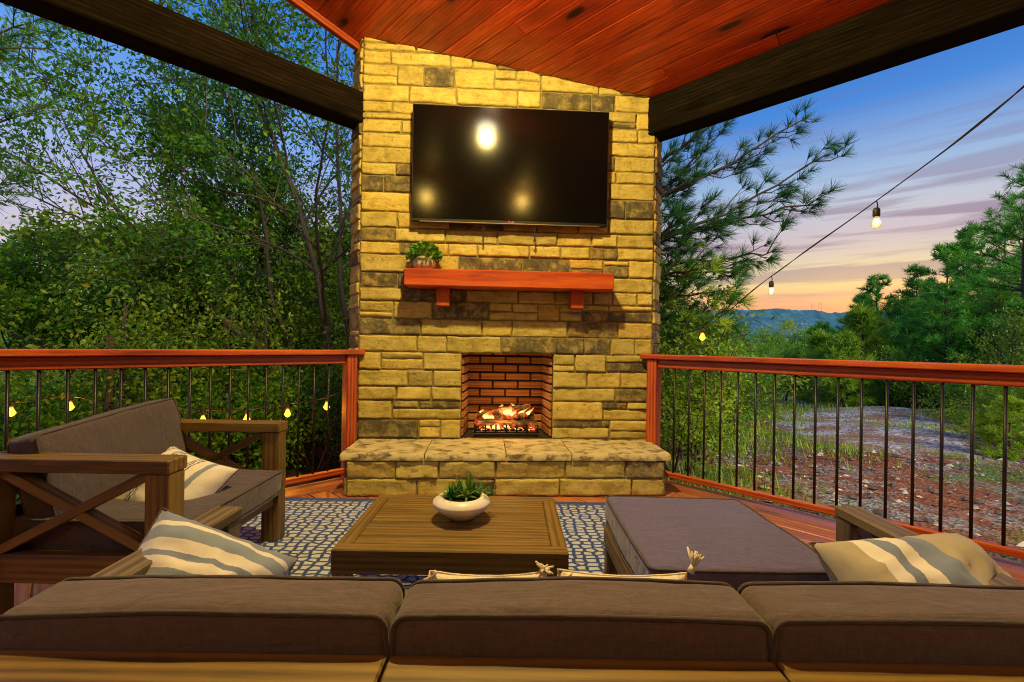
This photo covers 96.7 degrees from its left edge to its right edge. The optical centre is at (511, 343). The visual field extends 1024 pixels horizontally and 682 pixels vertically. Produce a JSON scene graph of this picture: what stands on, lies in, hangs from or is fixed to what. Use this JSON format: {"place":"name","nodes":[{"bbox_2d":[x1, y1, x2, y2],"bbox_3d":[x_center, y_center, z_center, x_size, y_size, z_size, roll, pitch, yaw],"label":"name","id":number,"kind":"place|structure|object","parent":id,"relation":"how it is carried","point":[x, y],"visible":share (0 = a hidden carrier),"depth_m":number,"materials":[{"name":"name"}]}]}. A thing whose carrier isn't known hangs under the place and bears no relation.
{"place":"outdoors","nodes":[
{"label":"outdoors","id":0,"kind":"place"},
{"bbox_2d":[0,4,94,221],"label":"tree","id":1,"kind":"object","parent":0,"point":[19,176],"visible":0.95,"depth_m":4.93,"materials":[{"name":"green plant"}]},
{"bbox_2d":[1,327,811,399],"bbox_3d":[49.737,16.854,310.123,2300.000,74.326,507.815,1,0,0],"label":"hills","id":2,"kind":"structure","parent":0,"point":[698,333],"depth_m":532.73,"materials":[{"name":"green plant"}]},
{"bbox_2d":[0,0,1023,312],"label":"sky","id":3,"kind":"structure","parent":0,"point":[903,116],"materials":[{"name":"blue"}]},
{"bbox_2d":[14,477,1023,606],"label":"deck","id":4,"kind":"structure","parent":0,"point":[806,527],"depth_m":3.17,"materials":[{"name":"red wood"}]},
{"bbox_2d":[0,349,364,484],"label":"deck railing","id":5,"kind":"object","parent":4,"relation":"on","point":[39,360],"visible":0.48,"depth_m":3.03,"materials":[{"name":"red wood"}]},
{"bbox_2d":[0,391,341,419],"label":"string lights","id":6,"kind":"object","parent":5,"relation":"hanging from","point":[12,412],"visible":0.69,"depth_m":4.18,"materials":[{"name":"yellow glass"}]},
{"bbox_2d":[240,497,605,586],"bbox_3d":[-0.218,1.129,2.110,3.120,0.009,2.320,1,0,0],"label":"rug","id":7,"kind":"object","parent":4,"relation":"on","point":[316,529],"depth_m":2.70,"materials":[{"name":"white fabric"}]},
{"bbox_2d":[0,398,287,614],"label":"armchair","id":8,"kind":"object","parent":7,"relation":"on","point":[68,512],"visible":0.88,"depth_m":1.80,"materials":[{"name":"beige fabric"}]},
{"bbox_2d":[114,445,238,501],"bbox_3d":[-1.597,0.700,2.139,0.441,0.368,0.350,1,0,23],"label":"throw pillow","id":9,"kind":"object","parent":8,"relation":"on","point":[203,477],"visible":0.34,"depth_m":2.12,"materials":[{"name":"fabric"}]},
{"bbox_2d":[331,494,568,576],"bbox_3d":[-0.235,0.950,2.015,0.890,0.347,0.630,1,0,0],"label":"coffee table","id":10,"kind":"object","parent":7,"relation":"on","point":[387,534],"visible":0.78,"depth_m":1.80,"materials":[{"name":"brown wood"}]},
{"bbox_2d":[433,472,496,521],"bbox_3d":[-0.222,0.675,2.034,0.256,0.199,0.265,1,0,29],"label":"planter bowl","id":11,"kind":"object","parent":10,"relation":"on","point":[468,501],"visible":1,"depth_m":1.98,"materials":[{"name":"white ceramic"}]},
{"bbox_2d":[0,506,1023,681],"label":"outdoor sofa","id":12,"kind":"object","parent":7,"relation":"on","point":[126,619],"visible":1,"depth_m":0.79,"materials":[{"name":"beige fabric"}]},
{"bbox_2d":[136,507,298,574],"bbox_3d":[-0.829,0.688,1.170,0.357,0.454,0.483,1,0,0],"label":"throw pillow","id":13,"kind":"object","parent":12,"relation":"on","point":[172,543],"visible":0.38,"depth_m":1.17,"materials":[{"name":"fabric"}]},
{"bbox_2d":[423,561,553,579],"bbox_3d":[-0.060,0.632,1.022,0.317,0.253,0.158,1,0,0],"label":"lumbar pillow","id":14,"kind":"object","parent":12,"relation":"on","point":[544,570],"visible":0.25,"depth_m":1.05,"materials":[{"name":"beige fabric"}]},
{"bbox_2d":[557,547,704,579],"bbox_3d":[0.272,0.625,1.032,0.365,0.278,0.158,1,0,0],"label":"lumbar pillow","id":15,"kind":"object","parent":12,"relation":"on","point":[695,559],"visible":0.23,"depth_m":1.06,"materials":[{"name":"beige fabric"}]},
{"bbox_2d":[808,532,1013,584],"bbox_3d":[1.084,0.686,1.161,0.455,0.364,0.365,1,0,0],"label":"throw pillow","id":16,"kind":"object","parent":12,"relation":"on","point":[951,558],"visible":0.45,"depth_m":1.15,"materials":[{"name":"fabric"}]},
{"bbox_2d":[604,496,829,590],"bbox_3d":[0.721,0.913,1.736,0.625,0.452,0.682,1,0,0],"label":"ottoman","id":17,"kind":"object","parent":7,"relation":"on","point":[736,543],"visible":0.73,"depth_m":1.62,"materials":[{"name":"fabric"}]},
{"bbox_2d":[340,37,670,496],"bbox_3d":[-0.028,-0.706,4.005,2.829,3.697,1.289,1,0,-3],"label":"stone fireplace","id":18,"kind":"object","parent":4,"relation":"on","point":[556,328],"visible":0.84,"depth_m":3.86,"materials":[{"name":"beige stone"}]},
{"bbox_2d":[0,0,364,129],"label":"ceiling beam","id":19,"kind":"structure","parent":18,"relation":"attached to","point":[154,30],"depth_m":3.05,"materials":[{"name":"brown wood"}]},
{"bbox_2d":[405,240,443,268],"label":"potted plant","id":20,"kind":"object","parent":18,"relation":"on","point":[415,252],"visible":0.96,"depth_m":3.64,"materials":[{"name":"green plant"}]},
{"bbox_2d":[473,402,538,436],"bbox_3d":[-0.055,0.668,4.068,0.580,0.278,0.292,1,0,-3],"label":"gas log set","id":21,"kind":"object","parent":18,"relation":"in","point":[516,418],"visible":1,"depth_m":3.98,"materials":[{"name":"black metal"}]},
{"bbox_2d":[411,103,608,243],"bbox_3d":[-0.009,-1.405,3.835,1.640,1.127,0.098,1,0,-3],"label":"television","id":22,"kind":"object","parent":18,"relation":"attached to","point":[504,166],"visible":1,"depth_m":3.79,"materials":[{"name":"black plastic"}]},
{"bbox_2d":[640,354,1023,558],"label":"deck railing","id":23,"kind":"object","parent":4,"relation":"on","point":[1005,376],"visible":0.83,"depth_m":2.96,"materials":[{"name":"red wood"}]},
{"bbox_2d":[15,391,1023,597],"bbox_3d":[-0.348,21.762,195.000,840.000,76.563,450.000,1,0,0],"label":"ground","id":24,"kind":"structure","parent":0,"point":[900,512],"depth_m":5.19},
{"bbox_2d":[0,370,101,501],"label":"bush","id":25,"kind":"object","parent":24,"relation":"on","point":[25,423],"visible":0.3,"depth_m":5.12,"materials":[{"name":"green plant"}]},
{"bbox_2d":[0,347,130,421],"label":"bush","id":26,"kind":"object","parent":24,"relation":"on","point":[47,376],"visible":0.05,"depth_m":7.45,"materials":[{"name":"green plant"}]},
{"bbox_2d":[0,210,132,401],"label":"deciduous tree","id":27,"kind":"object","parent":24,"relation":"on","point":[1,339],"depth_m":12.32,"materials":[{"name":"green plant"}]},
{"bbox_2d":[0,217,145,402],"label":"deciduous tree","id":28,"kind":"object","parent":24,"relation":"on","point":[16,301],"visible":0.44,"depth_m":7.48,"materials":[{"name":"green plant"}]},
{"bbox_2d":[0,317,157,449],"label":"bush","id":29,"kind":"object","parent":24,"relation":"on","point":[16,390],"visible":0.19,"depth_m":5.82,"materials":[{"name":"green plant"}]},
{"bbox_2d":[0,208,221,377],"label":"deciduous tree","id":30,"kind":"object","parent":24,"relation":"on","point":[2,290],"depth_m":14.28,"materials":[{"name":"green plant"}]},
{"bbox_2d":[1,213,238,411],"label":"young tree","id":31,"kind":"object","parent":24,"relation":"on","point":[60,303],"visible":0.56,"depth_m":5.99,"materials":[{"name":"green plant"}]},
{"bbox_2d":[0,229,252,441],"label":"young tree","id":32,"kind":"object","parent":24,"relation":"on","point":[110,399],"visible":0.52,"depth_m":5.03,"materials":[{"name":"green plant"}]},
{"bbox_2d":[13,345,239,457],"bbox_3d":[-4.434,1.025,5.620,2.136,2.046,2.489,1,0,0],"label":"bush","id":33,"kind":"object","parent":24,"relation":"on","point":[157,390],"visible":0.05,"depth_m":5.24,"materials":[{"name":"green plant"}]},
{"bbox_2d":[11,266,243,403],"bbox_3d":[-8.853,-0.157,11.278,6.829,5.029,4.822,1,0,37],"label":"deciduous tree","id":34,"kind":"object","parent":24,"relation":"on","point":[113,303],"visible":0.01,"depth_m":9.44,"materials":[{"name":"green plant"}]},
{"bbox_2d":[2,292,264,432],"bbox_3d":[-5.350,0.782,7.119,3.204,2.872,3.734,1,0,23],"label":"bush","id":35,"kind":"object","parent":24,"relation":"on","point":[127,397],"visible":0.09,"depth_m":5.94,"materials":[{"name":"green plant"}]},
{"bbox_2d":[1,150,351,455],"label":"deciduous tree","id":36,"kind":"object","parent":24,"relation":"on","point":[176,292],"visible":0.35,"depth_m":7.22,"materials":[{"name":"green plant"}]},
{"bbox_2d":[0,0,353,462],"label":"deciduous tree","id":37,"kind":"object","parent":24,"relation":"on","point":[186,84],"visible":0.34,"depth_m":6.58,"materials":[{"name":"green plant"}]},
{"bbox_2d":[19,0,352,436],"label":"deciduous tree","id":38,"kind":"object","parent":24,"relation":"on","point":[170,166],"visible":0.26,"depth_m":6.91,"materials":[{"name":"green plant"}]},
{"bbox_2d":[54,185,340,397],"bbox_3d":[-6.453,-0.555,10.279,5.960,5.470,4.404,1,0,-36],"label":"deciduous tree","id":39,"kind":"object","parent":24,"relation":"on","point":[230,274],"visible":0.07,"depth_m":9.47,"materials":[{"name":"green plant"}]},
{"bbox_2d":[66,252,339,408],"bbox_3d":[-4.150,0.263,6.537,3.296,3.184,3.045,1,0,14],"label":"young tree","id":40,"kind":"object","parent":24,"relation":"on","point":[228,333],"visible":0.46,"depth_m":6.42,"materials":[{"name":"green plant"}]},
{"bbox_2d":[116,188,350,366],"bbox_3d":[-7.312,-1.262,13.766,6.006,7.507,8.128,1,0,37],"label":"deciduous tree","id":41,"kind":"object","parent":24,"relation":"on","point":[261,238],"depth_m":12.85,"materials":[{"name":"green plant"}]},
{"bbox_2d":[170,376,304,468],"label":"bush","id":42,"kind":"object","parent":24,"relation":"on","point":[235,435],"visible":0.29,"depth_m":5.59,"materials":[{"name":"green plant"}]},
{"bbox_2d":[161,346,325,468],"bbox_3d":[-4.168,1.005,7.242,2.879,2.051,3.037,1,0,23],"label":"bush","id":43,"kind":"object","parent":24,"relation":"on","point":[241,385],"visible":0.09,"depth_m":6.51,"materials":[{"name":"green plant"}]},
{"bbox_2d":[142,233,347,451],"bbox_3d":[-3.317,0.144,6.344,3.201,3.348,3.071,1,0,0],"label":"young tree","id":44,"kind":"object","parent":24,"relation":"on","point":[272,330],"visible":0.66,"depth_m":6.14,"materials":[{"name":"green plant"}]},
{"bbox_2d":[211,364,341,475],"bbox_3d":[-2.646,0.997,6.069,2.025,1.619,1.919,1,0,26],"label":"bush","id":45,"kind":"object","parent":24,"relation":"on","point":[335,408],"visible":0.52,"depth_m":5.77,"materials":[{"name":"green plant"}]},
{"bbox_2d":[214,260,348,411],"bbox_3d":[-2.861,0.274,7.193,3.123,3.198,3.328,1,0,-36],"label":"young tree","id":46,"kind":"object","parent":24,"relation":"on","point":[330,326],"visible":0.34,"depth_m":7.00,"materials":[{"name":"green plant"}]},
{"bbox_2d":[231,262,349,395],"bbox_3d":[-4.381,-0.157,10.637,5.419,4.501,4.004,1,0,0],"label":"deciduous tree","id":47,"kind":"object","parent":24,"relation":"on","point":[312,332],"visible":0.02,"depth_m":9.94,"materials":[{"name":"green plant"}]},
{"bbox_2d":[267,364,341,462],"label":"bush","id":48,"kind":"object","parent":24,"relation":"on","point":[338,370],"visible":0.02,"depth_m":6.49,"materials":[{"name":"green plant"}]},
{"bbox_2d":[277,291,346,388],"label":"deciduous tree","id":49,"kind":"object","parent":24,"relation":"on","point":[342,331],"visible":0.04,"depth_m":9.29,"materials":[{"name":"green plant"}]},
{"bbox_2d":[658,302,747,456],"bbox_3d":[1.767,0.503,6.281,2.990,2.327,3.238,1,0,-3],"label":"bush","id":50,"kind":"object","parent":24,"relation":"on","point":[680,372],"visible":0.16,"depth_m":5.28,"materials":[{"name":"green plant"}]},
{"bbox_2d":[665,333,753,421],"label":"bush","id":51,"kind":"object","parent":24,"relation":"on","point":[744,345],"visible":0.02,"depth_m":10.42,"materials":[{"name":"green plant"}]},
{"bbox_2d":[658,248,774,444],"bbox_3d":[1.944,-0.013,7.218,2.760,3.433,3.781,1,0,-44],"label":"bush","id":52,"kind":"object","parent":24,"relation":"on","point":[672,342],"visible":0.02,"depth_m":6.50,"materials":[{"name":"green plant"}]},
{"bbox_2d":[658,338,777,489],"bbox_3d":[1.893,0.731,5.525,2.300,1.867,2.491,1,0,32],"label":"bush","id":53,"kind":"object","parent":24,"relation":"on","point":[694,416],"visible":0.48,"depth_m":5.20,"materials":[{"name":"green plant"}]},
{"bbox_2d":[661,351,781,437],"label":"bush","id":54,"kind":"object","parent":24,"relation":"on","point":[748,416],"visible":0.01,"depth_m":7.57,"materials":[{"name":"green plant"}]},
{"bbox_2d":[658,319,831,463],"bbox_3d":[2.737,0.615,6.461,1.840,2.125,2.521,1,0,-36],"label":"bush","id":55,"kind":"object","parent":24,"relation":"on","point":[769,398],"visible":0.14,"depth_m":6.05,"materials":[{"name":"green plant"}]},
{"bbox_2d":[658,98,859,352],"bbox_3d":[2.175,-2.559,6.090,4.578,8.513,2.058,1,0,0],"label":"pine tree","id":56,"kind":"object","parent":24,"relation":"on","point":[692,273],"visible":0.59,"depth_m":6.06,"materials":[{"name":"green plant"}]},
{"bbox_2d":[713,320,808,398],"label":"deciduous tree","id":57,"kind":"object","parent":24,"relation":"on","point":[788,351],"visible":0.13,"depth_m":24.79,"materials":[{"name":"green plant"}]},
{"bbox_2d":[741,345,787,413],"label":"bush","id":58,"kind":"object","parent":24,"relation":"on","point":[763,377],"visible":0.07,"depth_m":13.51,"materials":[{"name":"green plant"}]},
{"bbox_2d":[756,346,784,395],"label":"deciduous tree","id":59,"kind":"object","parent":24,"relation":"on","point":[770,387],"visible":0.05,"depth_m":40.69,"materials":[{"name":"green plant"}]},
{"bbox_2d":[764,336,796,395],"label":"deciduous tree","id":60,"kind":"object","parent":24,"relation":"on","point":[780,353],"depth_m":48.69,"materials":[{"name":"green plant"}]},
{"bbox_2d":[766,339,807,400],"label":"deciduous tree","id":61,"kind":"object","parent":24,"relation":"on","point":[786,399],"visible":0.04,"depth_m":31.01,"materials":[{"name":"green plant"}]},
{"bbox_2d":[750,313,824,391],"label":"deciduous tree","id":62,"kind":"object","parent":24,"relation":"on","point":[790,323],"visible":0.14,"depth_m":74.66,"materials":[{"name":"green plant"}]},
{"bbox_2d":[768,341,806,357],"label":"deciduous tree","id":63,"kind":"object","parent":24,"relation":"on","point":[784,349],"visible":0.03,"depth_m":38.44,"materials":[{"name":"green plant"}]},
{"bbox_2d":[795,324,823,347],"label":"pine tree","id":64,"kind":"object","parent":24,"relation":"on","point":[808,331],"visible":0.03,"depth_m":39.61,"materials":[{"name":"green plant"}]},
{"bbox_2d":[802,320,837,353],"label":"pine tree","id":65,"kind":"object","parent":24,"relation":"on","point":[825,325],"visible":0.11,"depth_m":32.89,"materials":[{"name":"green plant"}]},
{"bbox_2d":[787,328,873,403],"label":"pine tree","id":66,"kind":"object","parent":24,"relation":"on","point":[818,338],"visible":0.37,"depth_m":21.39,"materials":[{"name":"green plant"}]},
{"bbox_2d":[662,401,1014,517],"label":"grass","id":67,"kind":"structure","parent":24,"relation":"on","point":[770,435],"depth_m":7.58,"materials":[{"name":"green plant"}]},
{"bbox_2d":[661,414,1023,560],"bbox_3d":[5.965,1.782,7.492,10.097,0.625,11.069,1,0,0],"label":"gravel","id":68,"kind":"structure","parent":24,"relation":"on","point":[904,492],"depth_m":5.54,"materials":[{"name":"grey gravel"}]},
{"bbox_2d":[661,419,1023,560],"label":"pine straw","id":69,"kind":"object","parent":24,"relation":"on","point":[904,486],"visible":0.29,"depth_m":5.12,"materials":[{"name":"brown plant"}]},
{"bbox_2d":[803,329,890,407],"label":"pine tree","id":70,"kind":"object","parent":24,"relation":"on","point":[847,339],"visible":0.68,"depth_m":15.31,"materials":[{"name":"green plant"}]},
{"bbox_2d":[827,311,874,396],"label":"pine tree","id":71,"kind":"object","parent":24,"relation":"on","point":[840,322],"visible":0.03,"depth_m":27.40,"materials":[{"name":"green plant"}]},
{"bbox_2d":[806,301,918,405],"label":"pine tree","id":72,"kind":"object","parent":24,"relation":"on","point":[865,317],"visible":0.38,"depth_m":17.29,"materials":[{"name":"green plant"}]},
{"bbox_2d":[846,292,880,332],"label":"pine tree","id":73,"kind":"object","parent":24,"relation":"on","point":[852,300],"visible":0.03,"depth_m":29.45,"materials":[{"name":"green plant"}]},
{"bbox_2d":[857,293,884,314],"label":"pine tree","id":74,"kind":"object","parent":24,"relation":"on","point":[874,305],"visible":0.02,"depth_m":30.62,"materials":[{"name":"green plant"}]},
{"bbox_2d":[821,323,927,405],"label":"bush","id":75,"kind":"object","parent":24,"relation":"on","point":[867,348],"visible":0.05,"depth_m":17.77,"materials":[{"name":"green plant"}]},
{"bbox_2d":[841,273,913,351],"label":"pine tree","id":76,"kind":"object","parent":24,"relation":"on","point":[877,285],"visible":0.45,"depth_m":24.80,"materials":[{"name":"green plant"}]},
{"bbox_2d":[876,303,927,397],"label":"pine tree","id":77,"kind":"object","parent":24,"relation":"on","point":[897,311],"visible":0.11,"depth_m":22.94,"materials":[{"name":"green plant"}]},
{"bbox_2d":[878,292,926,349],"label":"pine tree","id":78,"kind":"object","parent":24,"relation":"on","point":[896,304],"visible":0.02,"depth_m":25.35,"materials":[{"name":"green plant"}]},
{"bbox_2d":[863,350,956,407],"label":"bush","id":79,"kind":"object","parent":24,"relation":"on","point":[898,402],"visible":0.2,"depth_m":15.06,"materials":[{"name":"green plant"}]},
{"bbox_2d":[887,263,939,332],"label":"pine tree","id":80,"kind":"object","parent":24,"relation":"on","point":[913,282],"visible":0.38,"depth_m":24.13,"materials":[{"name":"green plant"}]},
{"bbox_2d":[877,296,953,398],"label":"pine tree","id":81,"kind":"object","parent":24,"relation":"on","point":[918,301],"visible":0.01,"depth_m":19.55,"materials":[{"name":"green plant"}]},
{"bbox_2d":[871,345,972,408],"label":"bush","id":82,"kind":"object","parent":24,"relation":"on","point":[920,390],"visible":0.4,"depth_m":14.21,"materials":[{"name":"green plant"}]},
{"bbox_2d":[878,278,988,404],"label":"pine tree","id":83,"kind":"object","parent":24,"relation":"on","point":[913,322],"visible":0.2,"depth_m":17.09,"materials":[{"name":"green plant"}]},
{"bbox_2d":[901,241,978,331],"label":"pine tree","id":84,"kind":"object","parent":24,"relation":"on","point":[951,252],"visible":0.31,"depth_m":21.41,"materials":[{"name":"green plant"}]},
{"bbox_2d":[883,279,1003,408],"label":"pine tree","id":85,"kind":"object","parent":24,"relation":"on","point":[960,310],"visible":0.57,"depth_m":14.43,"materials":[{"name":"green plant"}]},
{"bbox_2d":[911,359,1022,426],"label":"bush","id":86,"kind":"object","parent":24,"relation":"on","point":[960,391],"visible":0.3,"depth_m":10.57,"materials":[{"name":"green plant"}]},
{"bbox_2d":[946,220,992,399],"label":"pine tree","id":87,"kind":"object","parent":24,"relation":"on","point":[960,233],"visible":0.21,"depth_m":21.75,"materials":[{"name":"green plant"}]},
{"bbox_2d":[918,277,1020,362],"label":"bush","id":88,"kind":"object","parent":24,"relation":"on","point":[1018,286],"visible":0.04,"depth_m":17.09,"materials":[{"name":"green plant"}]},
{"bbox_2d":[916,159,1023,337],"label":"pine tree","id":89,"kind":"object","parent":24,"relation":"on","point":[1016,221],"visible":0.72,"depth_m":14.04,"materials":[{"name":"green plant"}]},
{"bbox_2d":[928,384,1021,440],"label":"bush","id":90,"kind":"object","parent":24,"relation":"on","point":[978,401],"visible":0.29,"depth_m":8.90,"materials":[{"name":"green plant"}]},
{"bbox_2d":[930,190,1023,362],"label":"pine tree","id":91,"kind":"object","parent":24,"relation":"on","point":[995,241],"visible":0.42,"depth_m":16.18,"materials":[{"name":"green plant"}]},
{"bbox_2d":[936,255,1020,358],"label":"pine tree","id":92,"kind":"object","parent":24,"relation":"on","point":[1002,266],"visible":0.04,"depth_m":17.27,"materials":[{"name":"green plant"}]},
{"bbox_2d":[940,273,1022,362],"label":"bush","id":93,"kind":"object","parent":24,"relation":"on","point":[991,306],"visible":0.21,"depth_m":14.37,"materials":[{"name":"green plant"}]},
{"bbox_2d":[950,300,1023,389],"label":"bush","id":94,"kind":"object","parent":24,"relation":"on","point":[1017,352],"visible":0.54,"depth_m":11.26,"materials":[{"name":"green plant"}]},
{"bbox_2d":[961,394,1023,460],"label":"bush","id":95,"kind":"object","parent":24,"relation":"on","point":[992,432],"visible":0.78,"depth_m":7.21,"materials":[{"name":"green plant"}]},
{"bbox_2d":[964,220,1021,310],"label":"pine tree","id":96,"kind":"object","parent":24,"relation":"on","point":[984,263],"visible":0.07,"depth_m":19.09,"materials":[{"name":"green plant"}]},
{"bbox_2d":[975,295,1023,363],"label":"pine tree","id":97,"kind":"object","parent":24,"relation":"on","point":[1010,304],"visible":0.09,"depth_m":13.19,"materials":[{"name":"green plant"}]},
{"bbox_2d":[990,386,1023,444],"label":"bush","id":98,"kind":"object","parent":24,"relation":"on","point":[999,389],"visible":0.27,"depth_m":8.26,"materials":[{"name":"green plant"}]},
{"bbox_3d":[0.020,-1.260,-2.457,11.000,5.397,0.335,1,0,0],"label":"house wall","id":99,"kind":"object","parent":24,"relation":"on","visible":0},
{"bbox_2d":[286,0,892,97],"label":"porch roof","id":100,"kind":"structure","parent":99,"relation":"attached to","point":[650,48],"depth_m":3.45,"materials":[{"name":"red wood"}]},
{"bbox_2d":[648,0,1023,141],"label":"ceiling beam","id":101,"kind":"structure","parent":100,"relation":"attached to","point":[892,34],"depth_m":3.03,"materials":[{"name":"brown wood"}]},
{"bbox_2d":[710,342,758,356],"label":"deciduous tree","id":102,"kind":"object","parent":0,"point":[740,352],"visible":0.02,"depth_m":17.44,"materials":[{"name":"green plant"}]},
{"bbox_2d":[739,335,782,387],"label":"deciduous tree","id":103,"kind":"object","parent":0,"point":[759,348],"visible":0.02,"depth_m":46.70,"materials":[{"name":"green plant"}]},
{"bbox_2d":[672,308,896,335],"bbox_3d":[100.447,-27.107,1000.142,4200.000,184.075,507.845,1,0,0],"label":"hills","id":104,"kind":"structure","parent":0,"point":[803,317],"depth_m":1198.98,"materials":[{"name":"blue"}]},
{"bbox_2d":[660,85,1023,340],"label":"string lights","id":105,"kind":"object","parent":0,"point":[876,222],"visible":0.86,"depth_m":2.54,"materials":[{"name":"black"}]},
{"bbox_2d":[750,397,994,459],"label":"road","id":106,"kind":"structure","parent":0,"point":[874,436],"depth_m":9.43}
]}

